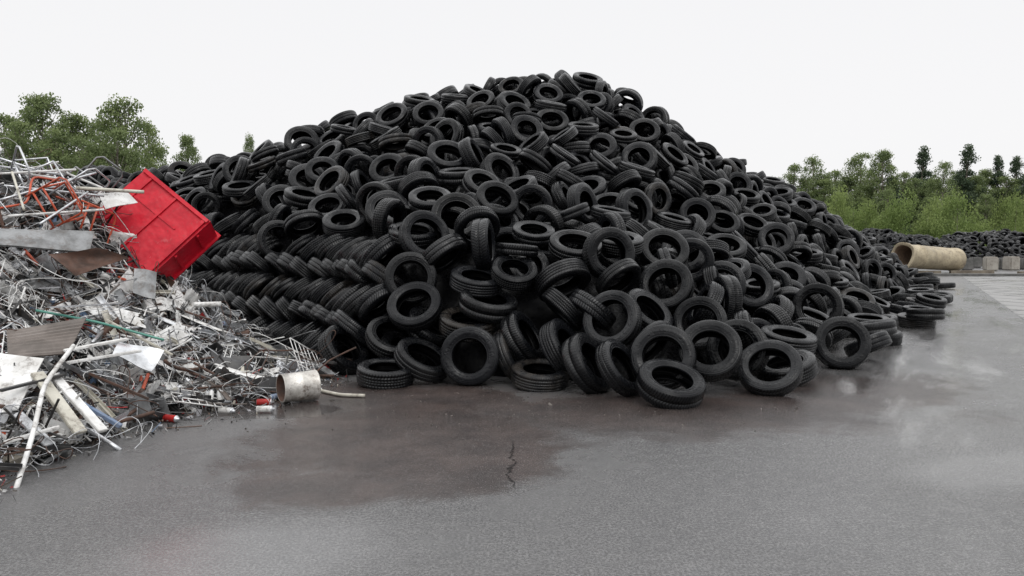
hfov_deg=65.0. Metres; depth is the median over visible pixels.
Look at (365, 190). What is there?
tire
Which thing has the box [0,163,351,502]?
scrap debris
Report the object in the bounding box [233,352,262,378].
wire tangle
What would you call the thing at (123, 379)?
wire tangle
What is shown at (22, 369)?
metal sheet
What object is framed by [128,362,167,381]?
metal profile
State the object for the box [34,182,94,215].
wire tangle
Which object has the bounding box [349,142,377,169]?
tire
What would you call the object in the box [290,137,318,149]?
tire
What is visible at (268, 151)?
tire
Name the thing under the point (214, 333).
wire tangle
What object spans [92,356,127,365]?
metal casing
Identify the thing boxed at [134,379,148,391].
metal profile
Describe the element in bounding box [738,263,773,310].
tire
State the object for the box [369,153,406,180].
tire
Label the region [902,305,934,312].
tire
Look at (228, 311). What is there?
metal profile
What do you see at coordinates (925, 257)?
pipe
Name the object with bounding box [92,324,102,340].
metal sheet
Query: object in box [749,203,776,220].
tire
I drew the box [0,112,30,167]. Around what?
birch tree
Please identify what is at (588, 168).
tire
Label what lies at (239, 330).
wire tangle
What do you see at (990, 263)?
concrete block
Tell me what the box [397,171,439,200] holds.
tire
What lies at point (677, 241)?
tire
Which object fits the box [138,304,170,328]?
wire tangle
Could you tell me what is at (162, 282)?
metal profile
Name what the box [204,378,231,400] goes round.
metal profile
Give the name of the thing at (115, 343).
metal casing
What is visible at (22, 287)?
metal sheet
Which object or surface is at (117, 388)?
metal profile
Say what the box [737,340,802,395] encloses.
tire
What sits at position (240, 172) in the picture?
tire
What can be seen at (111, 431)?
wire tangle
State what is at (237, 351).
wire rack
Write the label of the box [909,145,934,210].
pine tree
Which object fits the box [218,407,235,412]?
metal can
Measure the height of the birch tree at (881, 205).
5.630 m
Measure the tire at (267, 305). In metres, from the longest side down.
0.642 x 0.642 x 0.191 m
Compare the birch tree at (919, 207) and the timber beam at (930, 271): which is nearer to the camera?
the timber beam at (930, 271)
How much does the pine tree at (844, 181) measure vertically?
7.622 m
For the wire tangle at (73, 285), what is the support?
on the scrap debris
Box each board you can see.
[0,373,64,391]
[3,425,60,443]
[12,412,54,446]
[30,371,86,434]
[47,303,120,307]
[51,373,107,432]
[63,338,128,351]
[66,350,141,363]
[88,372,148,399]
[104,318,172,355]
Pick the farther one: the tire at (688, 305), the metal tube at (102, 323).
the tire at (688, 305)
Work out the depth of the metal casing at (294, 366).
9.05 m
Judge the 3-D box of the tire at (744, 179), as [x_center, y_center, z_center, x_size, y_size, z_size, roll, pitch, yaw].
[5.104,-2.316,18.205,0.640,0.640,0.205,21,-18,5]
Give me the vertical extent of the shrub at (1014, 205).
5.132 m
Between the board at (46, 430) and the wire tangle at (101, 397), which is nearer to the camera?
the board at (46, 430)
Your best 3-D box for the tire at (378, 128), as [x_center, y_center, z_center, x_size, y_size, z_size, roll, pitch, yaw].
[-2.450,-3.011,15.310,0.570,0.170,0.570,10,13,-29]
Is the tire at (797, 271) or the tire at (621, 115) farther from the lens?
the tire at (621, 115)
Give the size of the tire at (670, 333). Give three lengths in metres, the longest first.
0.687 x 0.687 x 0.220 m
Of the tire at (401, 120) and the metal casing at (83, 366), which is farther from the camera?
the tire at (401, 120)
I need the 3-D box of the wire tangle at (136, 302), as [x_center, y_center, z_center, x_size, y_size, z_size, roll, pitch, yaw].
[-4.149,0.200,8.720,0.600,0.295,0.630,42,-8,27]
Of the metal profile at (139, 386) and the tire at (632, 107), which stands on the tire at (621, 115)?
the tire at (632, 107)
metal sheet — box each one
[0,228,93,251]
[0,254,9,283]
[0,269,9,280]
[0,280,17,306]
[0,310,36,326]
[0,353,43,411]
[0,404,15,423]
[1,426,21,440]
[3,257,27,268]
[6,318,85,356]
[7,294,26,308]
[8,247,30,255]
[9,280,26,296]
[11,441,67,462]
[13,259,32,274]
[18,422,113,440]
[20,264,42,275]
[21,275,86,298]
[31,310,59,317]
[40,295,74,311]
[42,221,51,229]
[44,356,69,368]
[48,248,127,275]
[58,269,71,281]
[59,218,74,229]
[61,281,106,299]
[66,203,89,224]
[72,300,145,327]
[73,294,85,313]
[74,401,105,412]
[85,338,112,356]
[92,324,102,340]
[96,375,118,386]
[98,192,137,208]
[98,384,112,399]
[99,278,115,301]
[99,418,110,436]
[102,317,123,339]
[106,267,133,307]
[107,227,136,244]
[113,342,163,371]
[117,397,149,425]
[118,393,166,401]
[123,388,143,400]
[133,268,156,298]
[136,322,192,347]
[139,317,155,339]
[145,380,159,393]
[145,389,168,394]
[155,297,200,314]
[157,360,202,379]
[161,382,184,404]
[164,281,188,305]
[164,385,178,405]
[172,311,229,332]
[175,310,200,330]
[177,357,208,374]
[181,288,199,308]
[183,307,194,319]
[202,323,224,340]
[208,319,216,330]
[209,361,263,378]
[210,348,250,372]
[220,366,240,382]
[223,383,251,400]
[224,381,242,398]
[236,329,249,339]
[261,367,281,376]
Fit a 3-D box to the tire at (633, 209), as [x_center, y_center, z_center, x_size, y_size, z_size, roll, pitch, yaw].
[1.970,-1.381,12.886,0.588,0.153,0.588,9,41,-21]
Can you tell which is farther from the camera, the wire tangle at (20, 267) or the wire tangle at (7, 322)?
the wire tangle at (20, 267)
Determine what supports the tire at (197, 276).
on the tire heap
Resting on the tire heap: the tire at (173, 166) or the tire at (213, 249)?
the tire at (173, 166)
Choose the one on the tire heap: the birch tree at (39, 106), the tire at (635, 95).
the tire at (635, 95)
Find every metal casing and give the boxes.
[0,170,21,190]
[0,308,34,330]
[4,196,35,213]
[10,407,33,420]
[23,213,41,229]
[34,250,62,274]
[42,413,86,443]
[52,301,70,315]
[52,437,68,453]
[53,210,69,226]
[55,351,87,376]
[74,225,84,230]
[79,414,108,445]
[91,238,105,249]
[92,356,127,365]
[105,334,125,348]
[109,408,129,433]
[112,364,143,383]
[114,288,138,312]
[127,391,170,422]
[129,404,137,425]
[140,299,156,318]
[156,274,168,296]
[156,318,175,330]
[157,274,161,284]
[157,355,172,364]
[190,286,205,297]
[194,359,219,378]
[196,342,223,362]
[198,307,220,321]
[199,377,221,390]
[215,335,233,343]
[223,319,247,332]
[238,345,269,363]
[245,377,276,398]
[247,379,268,395]
[250,357,265,372]
[251,332,269,343]
[269,344,294,356]
[278,360,305,373]
[316,363,334,379]
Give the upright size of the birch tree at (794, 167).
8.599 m
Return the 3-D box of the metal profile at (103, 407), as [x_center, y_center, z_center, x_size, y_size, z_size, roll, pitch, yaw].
[-3.361,1.118,6.782,0.049,0.937,0.058,-41,2,18]
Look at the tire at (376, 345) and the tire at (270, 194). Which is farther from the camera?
the tire at (270, 194)
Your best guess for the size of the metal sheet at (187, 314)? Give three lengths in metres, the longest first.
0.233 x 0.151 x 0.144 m
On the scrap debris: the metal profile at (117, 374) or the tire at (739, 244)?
the metal profile at (117, 374)
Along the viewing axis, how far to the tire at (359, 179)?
13.29 m
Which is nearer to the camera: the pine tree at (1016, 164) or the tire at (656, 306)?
the tire at (656, 306)
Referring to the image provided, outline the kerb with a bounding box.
[913,273,1023,275]
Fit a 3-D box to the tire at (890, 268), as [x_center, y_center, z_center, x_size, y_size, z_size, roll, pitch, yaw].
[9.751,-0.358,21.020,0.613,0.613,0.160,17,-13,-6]
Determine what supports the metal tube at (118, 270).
on the scrap debris
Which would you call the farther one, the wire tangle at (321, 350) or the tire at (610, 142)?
the tire at (610, 142)
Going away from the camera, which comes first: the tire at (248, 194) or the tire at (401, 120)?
the tire at (248, 194)
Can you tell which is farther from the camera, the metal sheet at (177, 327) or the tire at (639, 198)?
the tire at (639, 198)
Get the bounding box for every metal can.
[33,317,46,322]
[49,297,56,304]
[88,377,96,383]
[99,271,110,279]
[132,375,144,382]
[162,414,179,422]
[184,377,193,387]
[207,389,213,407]
[216,389,223,405]
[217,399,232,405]
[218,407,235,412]
[256,399,274,404]
[256,406,274,412]
[268,393,276,399]
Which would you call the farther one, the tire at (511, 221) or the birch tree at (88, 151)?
the birch tree at (88, 151)
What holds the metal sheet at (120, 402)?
on the scrap debris
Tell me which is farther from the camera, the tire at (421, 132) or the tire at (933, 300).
the tire at (933, 300)
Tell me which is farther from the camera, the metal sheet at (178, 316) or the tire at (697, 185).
the tire at (697, 185)
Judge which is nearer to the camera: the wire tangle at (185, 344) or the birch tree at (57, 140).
the wire tangle at (185, 344)
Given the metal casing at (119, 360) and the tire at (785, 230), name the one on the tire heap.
the tire at (785, 230)
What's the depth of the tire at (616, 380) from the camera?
8.19 m
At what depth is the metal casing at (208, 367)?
8.38 m
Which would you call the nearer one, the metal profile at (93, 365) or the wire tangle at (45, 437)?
the wire tangle at (45, 437)
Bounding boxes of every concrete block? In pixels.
[962,259,973,269]
[969,257,981,267]
[982,257,998,270]
[998,258,1002,268]
[1002,256,1019,269]
[1020,258,1023,268]
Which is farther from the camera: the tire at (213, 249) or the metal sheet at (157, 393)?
the tire at (213, 249)
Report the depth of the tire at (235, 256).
12.79 m
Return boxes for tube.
[0,157,34,168]
[0,165,59,174]
[0,169,75,174]
[0,172,96,200]
[0,176,59,208]
[0,210,4,250]
[0,266,55,311]
[0,311,17,328]
[1,385,73,456]
[2,299,35,306]
[3,407,21,427]
[4,184,103,196]
[5,280,44,324]
[6,280,47,296]
[8,208,103,216]
[11,171,24,210]
[12,286,25,328]
[13,344,75,487]
[16,164,48,200]
[22,249,38,265]
[23,165,55,181]
[24,173,62,179]
[24,179,99,206]
[28,264,128,269]
[34,179,63,206]
[36,309,163,340]
[39,191,88,224]
[41,429,67,439]
[47,397,90,436]
[54,308,108,340]
[55,169,111,192]
[63,291,101,320]
[67,207,79,226]
[71,384,162,405]
[72,371,114,395]
[76,186,143,193]
[77,408,136,441]
[80,199,106,234]
[84,330,109,353]
[85,402,122,427]
[85,426,122,450]
[91,330,103,343]
[103,310,187,346]
[104,283,119,297]
[106,340,170,373]
[106,391,118,412]
[106,410,154,422]
[110,264,125,273]
[118,318,140,345]
[126,325,163,329]
[132,306,156,314]
[141,373,149,389]
[155,297,210,320]
[159,312,183,325]
[163,359,211,371]
[164,352,223,382]
[168,338,192,351]
[171,305,206,340]
[172,300,199,339]
[177,395,190,397]
[185,383,235,389]
[190,331,239,344]
[193,301,221,306]
[193,362,278,399]
[194,400,246,404]
[204,393,237,401]
[250,356,298,360]
[259,349,292,351]
[264,354,290,361]
[267,367,333,376]
[269,355,312,360]
[283,353,288,373]
[317,347,355,370]
[321,389,364,396]
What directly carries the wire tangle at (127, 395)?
on the ground
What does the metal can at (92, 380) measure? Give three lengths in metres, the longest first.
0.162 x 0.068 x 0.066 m
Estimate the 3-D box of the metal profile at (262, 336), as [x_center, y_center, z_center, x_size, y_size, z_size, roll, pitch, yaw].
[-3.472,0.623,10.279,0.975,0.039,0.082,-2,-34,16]
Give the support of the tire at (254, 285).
on the tire at (238, 303)
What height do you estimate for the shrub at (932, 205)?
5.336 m
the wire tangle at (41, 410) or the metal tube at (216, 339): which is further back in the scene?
the metal tube at (216, 339)
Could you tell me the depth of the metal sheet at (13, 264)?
8.10 m
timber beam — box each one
[918,271,940,272]
[949,270,993,272]
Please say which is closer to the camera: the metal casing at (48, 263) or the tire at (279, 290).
the metal casing at (48, 263)
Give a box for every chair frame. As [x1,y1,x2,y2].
[10,145,60,196]
[24,177,84,229]
[30,160,109,205]
[56,196,115,243]
[61,156,122,203]
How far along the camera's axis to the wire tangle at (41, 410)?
6.01 m
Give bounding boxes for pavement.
[964,277,1023,318]
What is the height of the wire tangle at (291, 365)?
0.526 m
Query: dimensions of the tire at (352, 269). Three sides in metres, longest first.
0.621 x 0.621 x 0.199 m
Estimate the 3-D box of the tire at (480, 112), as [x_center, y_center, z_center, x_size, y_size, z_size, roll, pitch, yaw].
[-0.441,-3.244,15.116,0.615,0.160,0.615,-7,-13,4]
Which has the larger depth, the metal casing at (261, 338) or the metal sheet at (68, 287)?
the metal casing at (261, 338)
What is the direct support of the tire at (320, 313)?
on the tire at (311, 342)
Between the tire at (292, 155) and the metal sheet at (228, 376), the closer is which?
the metal sheet at (228, 376)
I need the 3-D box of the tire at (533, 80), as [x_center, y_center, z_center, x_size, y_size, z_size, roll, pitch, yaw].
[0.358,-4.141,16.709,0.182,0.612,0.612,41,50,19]
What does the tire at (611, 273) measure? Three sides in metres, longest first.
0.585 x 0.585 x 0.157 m
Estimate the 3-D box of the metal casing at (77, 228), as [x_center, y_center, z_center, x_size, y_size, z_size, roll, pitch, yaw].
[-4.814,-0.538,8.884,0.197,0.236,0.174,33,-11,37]
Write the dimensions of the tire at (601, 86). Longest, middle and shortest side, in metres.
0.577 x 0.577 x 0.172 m
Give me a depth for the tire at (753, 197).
17.73 m
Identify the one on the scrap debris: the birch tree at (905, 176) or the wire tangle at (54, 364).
the wire tangle at (54, 364)
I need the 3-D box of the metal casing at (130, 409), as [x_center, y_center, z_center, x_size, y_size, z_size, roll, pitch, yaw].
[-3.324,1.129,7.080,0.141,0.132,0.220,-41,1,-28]
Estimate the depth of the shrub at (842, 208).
55.60 m
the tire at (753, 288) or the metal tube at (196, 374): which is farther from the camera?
the tire at (753, 288)
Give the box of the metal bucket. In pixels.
[276,369,320,402]
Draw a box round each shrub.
[824,185,855,226]
[843,201,876,230]
[850,198,879,230]
[870,205,905,245]
[871,212,887,227]
[878,187,918,245]
[909,211,948,238]
[916,189,961,234]
[931,185,986,250]
[952,217,981,253]
[965,219,999,246]
[988,192,1021,231]
[997,188,1023,232]
[1006,196,1023,229]
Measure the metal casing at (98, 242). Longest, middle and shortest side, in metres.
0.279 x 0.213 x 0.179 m
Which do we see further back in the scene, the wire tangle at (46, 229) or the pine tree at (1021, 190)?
the pine tree at (1021, 190)
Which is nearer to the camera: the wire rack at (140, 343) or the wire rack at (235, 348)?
the wire rack at (140, 343)
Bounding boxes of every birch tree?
[0,92,81,172]
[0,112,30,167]
[0,119,49,170]
[20,126,78,176]
[55,110,101,167]
[60,137,111,175]
[76,93,170,170]
[82,117,123,170]
[86,127,144,173]
[133,117,167,170]
[170,132,201,171]
[243,133,254,152]
[782,163,810,196]
[795,154,833,209]
[806,178,850,225]
[826,169,855,217]
[828,193,856,226]
[839,152,880,209]
[847,169,879,222]
[855,148,915,229]
[873,188,905,242]
[895,171,924,234]
[901,177,928,228]
[909,197,938,229]
[915,178,960,229]
[921,161,965,229]
[956,174,1005,228]
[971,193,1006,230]
[977,168,995,204]
[986,176,1022,218]
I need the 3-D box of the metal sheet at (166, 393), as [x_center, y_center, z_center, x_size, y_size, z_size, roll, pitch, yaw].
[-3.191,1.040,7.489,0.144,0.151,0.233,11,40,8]
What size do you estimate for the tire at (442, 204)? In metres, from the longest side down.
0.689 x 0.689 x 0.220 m
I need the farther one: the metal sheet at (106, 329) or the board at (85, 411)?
the metal sheet at (106, 329)
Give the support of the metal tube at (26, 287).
on the scrap debris
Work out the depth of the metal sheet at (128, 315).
8.36 m
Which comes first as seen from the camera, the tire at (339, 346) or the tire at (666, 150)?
the tire at (339, 346)
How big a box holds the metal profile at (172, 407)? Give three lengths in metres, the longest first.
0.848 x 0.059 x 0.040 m
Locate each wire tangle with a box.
[0,193,15,214]
[0,202,44,223]
[0,278,102,330]
[0,321,23,336]
[0,329,111,402]
[0,401,50,433]
[0,405,38,476]
[0,405,99,459]
[0,408,46,468]
[0,436,43,455]
[0,437,66,471]
[1,203,45,265]
[1,215,35,266]
[1,278,62,313]
[1,305,41,345]
[2,262,27,272]
[4,438,81,465]
[8,281,36,321]
[12,210,63,273]
[14,149,51,169]
[15,255,109,306]
[18,389,111,429]
[21,223,104,268]
[21,393,44,412]
[22,286,96,318]
[26,249,66,275]
[32,213,118,226]
[33,406,72,458]
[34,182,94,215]
[34,257,134,306]
[42,412,152,447]
[46,272,79,315]
[53,316,120,379]
[54,192,132,218]
[61,377,163,401]
[62,417,142,448]
[64,272,136,315]
[65,369,134,446]
[69,365,158,424]
[77,328,132,386]
[78,333,135,381]
[80,367,125,396]
[81,330,113,364]
[82,224,114,235]
[87,336,122,378]
[92,191,130,253]
[96,364,140,392]
[105,365,137,394]
[106,394,188,426]
[124,292,159,318]
[130,246,144,267]
[132,261,195,330]
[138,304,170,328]
[153,362,175,381]
[154,314,210,342]
[155,331,229,386]
[158,329,213,363]
[159,335,202,379]
[161,302,201,326]
[165,384,209,412]
[166,346,213,375]
[171,364,268,407]
[172,342,210,373]
[183,374,254,407]
[193,371,276,400]
[194,325,231,344]
[195,301,248,344]
[201,291,268,329]
[229,322,252,337]
[231,349,280,407]
[231,389,270,406]
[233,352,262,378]
[240,330,316,350]
[249,332,320,363]
[260,356,325,372]
[266,358,311,373]
[299,349,334,381]
[301,330,349,378]
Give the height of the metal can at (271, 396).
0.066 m
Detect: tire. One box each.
[126,171,142,182]
[148,167,169,186]
[168,161,191,172]
[175,173,197,189]
[182,268,198,277]
[183,162,210,177]
[184,187,210,210]
[185,271,208,285]
[191,192,222,214]
[193,169,215,185]
[194,268,224,287]
[195,254,218,270]
[204,237,231,258]
[206,212,229,241]
[213,169,233,194]
[213,212,241,234]
[222,155,256,181]
[222,180,255,197]
[229,208,260,236]
[229,250,250,270]
[230,157,250,181]
[231,196,259,209]
[231,296,257,316]
[236,272,267,297]
[241,315,257,323]
[242,175,271,200]
[243,273,275,300]
[245,295,264,316]
[246,251,278,276]
[246,314,274,331]
[247,156,276,172]
[251,145,278,161]
[254,238,283,257]
[255,183,285,208]
[256,220,294,256]
[258,274,288,299]
[258,295,287,321]
[260,318,286,334]
[262,184,293,213]
[264,252,293,277]
[268,203,291,236]
[268,320,298,345]
[270,276,301,302]
[275,147,307,165]
[275,295,306,323]
[276,252,298,275]
[278,322,310,345]
[283,186,316,208]
[283,209,322,239]
[284,126,318,152]
[284,276,316,301]
[285,234,316,255]
[287,300,312,321]
[287,320,321,349]
[288,163,323,188]
[289,255,319,278]
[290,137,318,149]
[295,324,328,354]
[297,276,331,302]
[297,300,315,320]
[299,234,329,262]
[304,340,344,362]
[305,156,338,186]
[307,257,332,277]
[308,193,347,215]
[309,277,342,303]
[312,140,345,167]
[313,307,329,326]
[314,166,348,195]
[314,233,348,260]
[317,325,368,375]
[319,278,355,306]
[322,209,365,237]
[325,237,356,259]
[329,110,357,125]
[330,124,356,135]
[331,282,369,311]
[331,309,368,348]
[335,183,356,209]
[337,148,367,175]
[340,282,386,322]
[344,154,373,186]
[344,258,372,283]
[345,131,374,147]
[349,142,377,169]
[350,169,369,193]
[353,112,376,135]
[355,283,390,325]
[356,181,393,220]
[356,249,392,264]
[356,358,413,388]
[360,233,403,267]
[361,259,405,286]
[365,190,409,226]
[365,316,415,357]
[368,122,392,134]
[369,126,402,151]
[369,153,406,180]
[372,198,406,238]
[376,103,409,128]
[378,133,412,151]
[380,331,428,365]
[384,252,436,303]
[387,281,442,331]
[388,221,437,247]
[393,337,446,382]
[394,155,426,191]
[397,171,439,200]
[398,210,449,253]
[403,94,434,106]
[405,140,427,156]
[406,306,446,347]
[407,157,440,189]
[408,186,450,212]
[413,101,444,127]
[413,126,444,142]
[421,233,466,273]
[423,117,452,141]
[426,140,465,168]
[430,118,464,144]
[431,192,480,235]
[437,167,479,185]
[439,306,496,342]
[440,326,499,385]
[441,93,469,104]
[444,103,473,134]
[449,265,501,297]
[454,206,499,247]
[458,137,484,168]
[458,289,517,323]
[462,168,499,201]
[463,84,487,102]
[466,90,495,104]
[467,125,482,152]
[471,218,495,269]
[472,105,504,123]
[474,181,518,220]
[480,127,504,142]
[480,153,519,181]
[490,143,521,159]
[490,203,518,227]
[490,254,537,290]
[491,117,514,144]
[493,329,518,379]
[495,242,538,256]
[497,91,530,116]
[498,76,522,92]
[500,310,544,359]
[501,175,537,200]
[504,102,531,123]
[505,250,548,287]
[510,115,542,144]
[511,358,568,391]
[512,112,541,122]
[512,220,554,245]
[514,184,552,221]
[517,74,541,100]
[518,148,552,173]
[519,131,548,152]
[523,204,563,248]
[524,170,556,194]
[533,83,562,102]
[534,99,566,112]
[534,258,590,301]
[537,108,568,135]
[539,318,586,377]
[542,287,582,331]
[548,125,577,146]
[548,229,601,259]
[549,143,581,166]
[551,181,568,209]
[555,169,584,187]
[559,72,581,95]
[559,202,589,221]
[561,141,590,155]
[561,332,610,393]
[565,98,591,121]
[566,182,597,224]
[567,121,598,136]
[568,223,602,248]
[568,289,615,330]
[570,162,599,175]
[572,72,602,89]
[577,90,605,111]
[580,175,607,203]
[582,227,634,279]
[582,290,641,345]
[585,133,616,161]
[587,92,614,120]
[589,150,618,175]
[590,205,630,222]
[592,106,618,128]
[595,81,608,103]
[595,258,640,293]
[595,339,637,396]
[596,192,619,206]
[597,212,625,257]
[601,230,643,256]
[607,169,641,192]
[609,129,636,143]
[614,88,642,110]
[615,109,641,132]
[615,188,651,224]
[618,161,655,179]
[619,188,652,215]
[621,103,644,124]
[621,142,656,169]
[622,288,672,330]
[625,218,657,251]
[629,118,659,144]
[630,320,671,361]
[630,324,696,388]
[636,358,705,408]
[638,228,688,265]
[638,259,694,312]
[642,106,667,131]
[644,182,670,215]
[647,143,669,170]
[654,211,692,230]
[657,187,689,214]
[657,247,677,288]
[658,142,687,170]
[661,132,684,152]
[661,230,706,272]
[666,176,698,198]
[672,124,694,142]
[672,171,704,192]
[672,296,727,350]
[673,238,714,282]
[678,165,703,191]
[678,198,715,231]
[678,320,742,381]
[683,141,703,159]
[685,214,706,235]
[686,281,724,325]
[689,239,729,261]
[694,142,716,159]
[696,261,745,296]
[697,162,719,180]
[703,180,725,196]
[703,195,737,227]
[703,266,718,284]
[706,319,769,380]
[707,233,746,258]
[708,208,739,233]
[712,275,742,319]
[719,258,750,279]
[729,172,751,188]
[730,230,758,263]
[733,310,753,349]
[734,188,760,206]
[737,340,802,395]
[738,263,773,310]
[739,213,767,237]
[745,278,779,295]
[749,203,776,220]
[752,252,780,279]
[752,318,770,328]
[753,304,793,326]
[756,349,817,384]
[757,222,794,257]
[757,245,787,261]
[757,268,792,298]
[761,324,817,353]
[763,295,794,323]
[767,187,792,201]
[774,261,806,285]
[788,241,811,263]
[790,206,810,223]
[790,248,822,263]
[792,283,844,331]
[793,317,832,349]
[794,197,816,216]
[803,267,830,286]
[807,220,831,237]
[815,316,870,369]
[831,276,848,288]
[835,239,859,255]
[840,287,875,312]
[841,245,859,269]
[842,296,862,312]
[844,331,891,356]
[846,300,881,314]
[846,313,889,321]
[849,319,896,338]
[858,246,875,259]
[861,259,881,275]
[871,289,890,298]
[873,263,896,280]
[897,312,936,328]
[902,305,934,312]
[906,308,944,319]
[915,293,946,308]
[919,278,939,285]
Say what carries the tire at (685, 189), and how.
on the tire at (679, 196)
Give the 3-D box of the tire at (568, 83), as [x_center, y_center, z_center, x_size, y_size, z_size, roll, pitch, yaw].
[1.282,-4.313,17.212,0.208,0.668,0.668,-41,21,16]
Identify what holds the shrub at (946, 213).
on the grass
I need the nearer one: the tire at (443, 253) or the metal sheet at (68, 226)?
the metal sheet at (68, 226)
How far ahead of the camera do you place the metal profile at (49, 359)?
7.12 m
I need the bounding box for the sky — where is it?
[0,0,1023,198]
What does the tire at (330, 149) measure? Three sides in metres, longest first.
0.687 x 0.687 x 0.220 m
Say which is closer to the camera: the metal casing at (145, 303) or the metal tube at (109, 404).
the metal tube at (109, 404)
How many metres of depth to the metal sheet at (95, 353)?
7.68 m
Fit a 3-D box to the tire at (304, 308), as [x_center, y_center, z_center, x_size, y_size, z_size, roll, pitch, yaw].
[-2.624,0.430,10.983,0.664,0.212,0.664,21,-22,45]
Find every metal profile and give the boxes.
[0,206,79,215]
[0,257,20,275]
[0,443,70,449]
[0,462,22,470]
[1,399,36,429]
[3,170,56,183]
[7,351,98,393]
[29,366,59,399]
[38,271,127,301]
[41,356,57,368]
[41,415,60,428]
[50,356,107,382]
[63,266,141,315]
[73,378,127,431]
[76,292,106,316]
[77,364,110,370]
[85,277,115,300]
[88,304,130,319]
[88,361,130,386]
[95,295,135,342]
[101,242,130,255]
[101,309,117,339]
[106,272,115,286]
[111,370,146,375]
[112,382,122,396]
[118,237,140,268]
[127,382,190,394]
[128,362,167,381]
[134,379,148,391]
[135,290,175,294]
[150,314,175,325]
[153,327,178,343]
[156,276,168,285]
[156,336,188,345]
[158,395,183,416]
[162,354,192,363]
[171,384,191,409]
[189,394,210,398]
[199,328,261,347]
[201,283,208,301]
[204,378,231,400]
[212,307,239,316]
[228,333,273,352]
[249,337,289,356]
[252,335,274,337]
[263,367,274,375]
[317,359,336,364]
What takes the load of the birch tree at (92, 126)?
on the grass
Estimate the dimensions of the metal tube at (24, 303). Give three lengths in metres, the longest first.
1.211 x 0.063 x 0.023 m
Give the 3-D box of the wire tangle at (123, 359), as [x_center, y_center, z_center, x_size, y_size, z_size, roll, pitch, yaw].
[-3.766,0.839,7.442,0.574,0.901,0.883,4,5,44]
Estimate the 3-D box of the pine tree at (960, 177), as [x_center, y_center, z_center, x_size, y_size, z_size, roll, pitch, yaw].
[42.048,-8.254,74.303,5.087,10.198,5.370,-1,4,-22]
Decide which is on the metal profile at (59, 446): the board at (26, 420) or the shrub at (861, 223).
the board at (26, 420)
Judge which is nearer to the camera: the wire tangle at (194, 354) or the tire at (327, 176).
the wire tangle at (194, 354)
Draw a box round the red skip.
[96,168,220,280]
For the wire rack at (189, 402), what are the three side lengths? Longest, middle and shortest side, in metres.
0.444 x 0.384 x 0.042 m
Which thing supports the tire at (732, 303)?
on the tire heap
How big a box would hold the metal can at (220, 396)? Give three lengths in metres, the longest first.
0.175 x 0.070 x 0.069 m
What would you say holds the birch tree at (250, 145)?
on the grass
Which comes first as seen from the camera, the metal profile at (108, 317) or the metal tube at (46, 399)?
the metal tube at (46, 399)
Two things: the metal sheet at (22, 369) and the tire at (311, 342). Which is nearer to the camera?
the metal sheet at (22, 369)
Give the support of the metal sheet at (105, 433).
on the scrap debris
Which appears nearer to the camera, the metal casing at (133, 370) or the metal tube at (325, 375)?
the metal casing at (133, 370)
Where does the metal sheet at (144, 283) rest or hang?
on the scrap debris
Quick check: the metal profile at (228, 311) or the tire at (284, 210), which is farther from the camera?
the tire at (284, 210)
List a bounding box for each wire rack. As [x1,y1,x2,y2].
[0,201,19,228]
[0,253,17,285]
[0,284,44,322]
[0,318,28,349]
[0,331,4,369]
[1,178,30,204]
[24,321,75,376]
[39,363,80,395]
[54,301,122,324]
[71,337,96,384]
[93,191,108,233]
[128,338,170,371]
[170,388,222,407]
[180,277,200,307]
[200,343,233,373]
[222,343,251,356]
[223,345,252,355]
[289,338,322,380]
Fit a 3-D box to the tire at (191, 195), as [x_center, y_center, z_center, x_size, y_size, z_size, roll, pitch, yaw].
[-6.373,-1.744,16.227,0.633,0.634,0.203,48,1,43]
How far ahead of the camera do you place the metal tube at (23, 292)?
7.62 m
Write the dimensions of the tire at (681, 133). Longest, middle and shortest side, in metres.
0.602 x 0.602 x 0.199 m
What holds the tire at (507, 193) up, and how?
on the tire at (511, 221)
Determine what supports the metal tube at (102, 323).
on the scrap debris
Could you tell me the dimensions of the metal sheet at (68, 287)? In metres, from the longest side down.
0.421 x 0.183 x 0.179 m
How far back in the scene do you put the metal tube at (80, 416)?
6.46 m
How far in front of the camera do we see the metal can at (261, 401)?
7.80 m
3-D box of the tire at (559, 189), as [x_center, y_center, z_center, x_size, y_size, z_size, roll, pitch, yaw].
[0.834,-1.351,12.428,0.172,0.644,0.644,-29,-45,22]
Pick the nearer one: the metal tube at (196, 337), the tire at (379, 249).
the metal tube at (196, 337)
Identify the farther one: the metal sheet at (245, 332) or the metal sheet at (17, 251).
the metal sheet at (245, 332)
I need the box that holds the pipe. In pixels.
[891,242,966,270]
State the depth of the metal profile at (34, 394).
6.47 m
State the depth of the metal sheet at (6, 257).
8.05 m
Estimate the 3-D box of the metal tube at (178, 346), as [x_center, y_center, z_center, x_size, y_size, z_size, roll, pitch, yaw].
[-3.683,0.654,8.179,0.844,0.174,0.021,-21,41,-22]
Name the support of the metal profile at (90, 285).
on the scrap debris
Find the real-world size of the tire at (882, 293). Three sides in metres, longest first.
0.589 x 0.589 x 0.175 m
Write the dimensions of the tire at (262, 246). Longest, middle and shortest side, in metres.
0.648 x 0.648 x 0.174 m
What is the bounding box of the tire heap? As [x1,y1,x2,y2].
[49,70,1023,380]
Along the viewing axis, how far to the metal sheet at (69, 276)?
8.45 m
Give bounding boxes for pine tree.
[840,177,859,210]
[871,177,911,232]
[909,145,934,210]
[949,143,995,220]
[986,154,1009,202]
[992,156,1023,218]
[1012,163,1023,227]
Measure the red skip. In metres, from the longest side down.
1.230 x 1.130 x 0.505 m
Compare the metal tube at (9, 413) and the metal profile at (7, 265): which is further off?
the metal profile at (7, 265)
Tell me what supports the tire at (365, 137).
on the tire at (366, 147)
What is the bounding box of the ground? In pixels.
[0,267,1023,575]

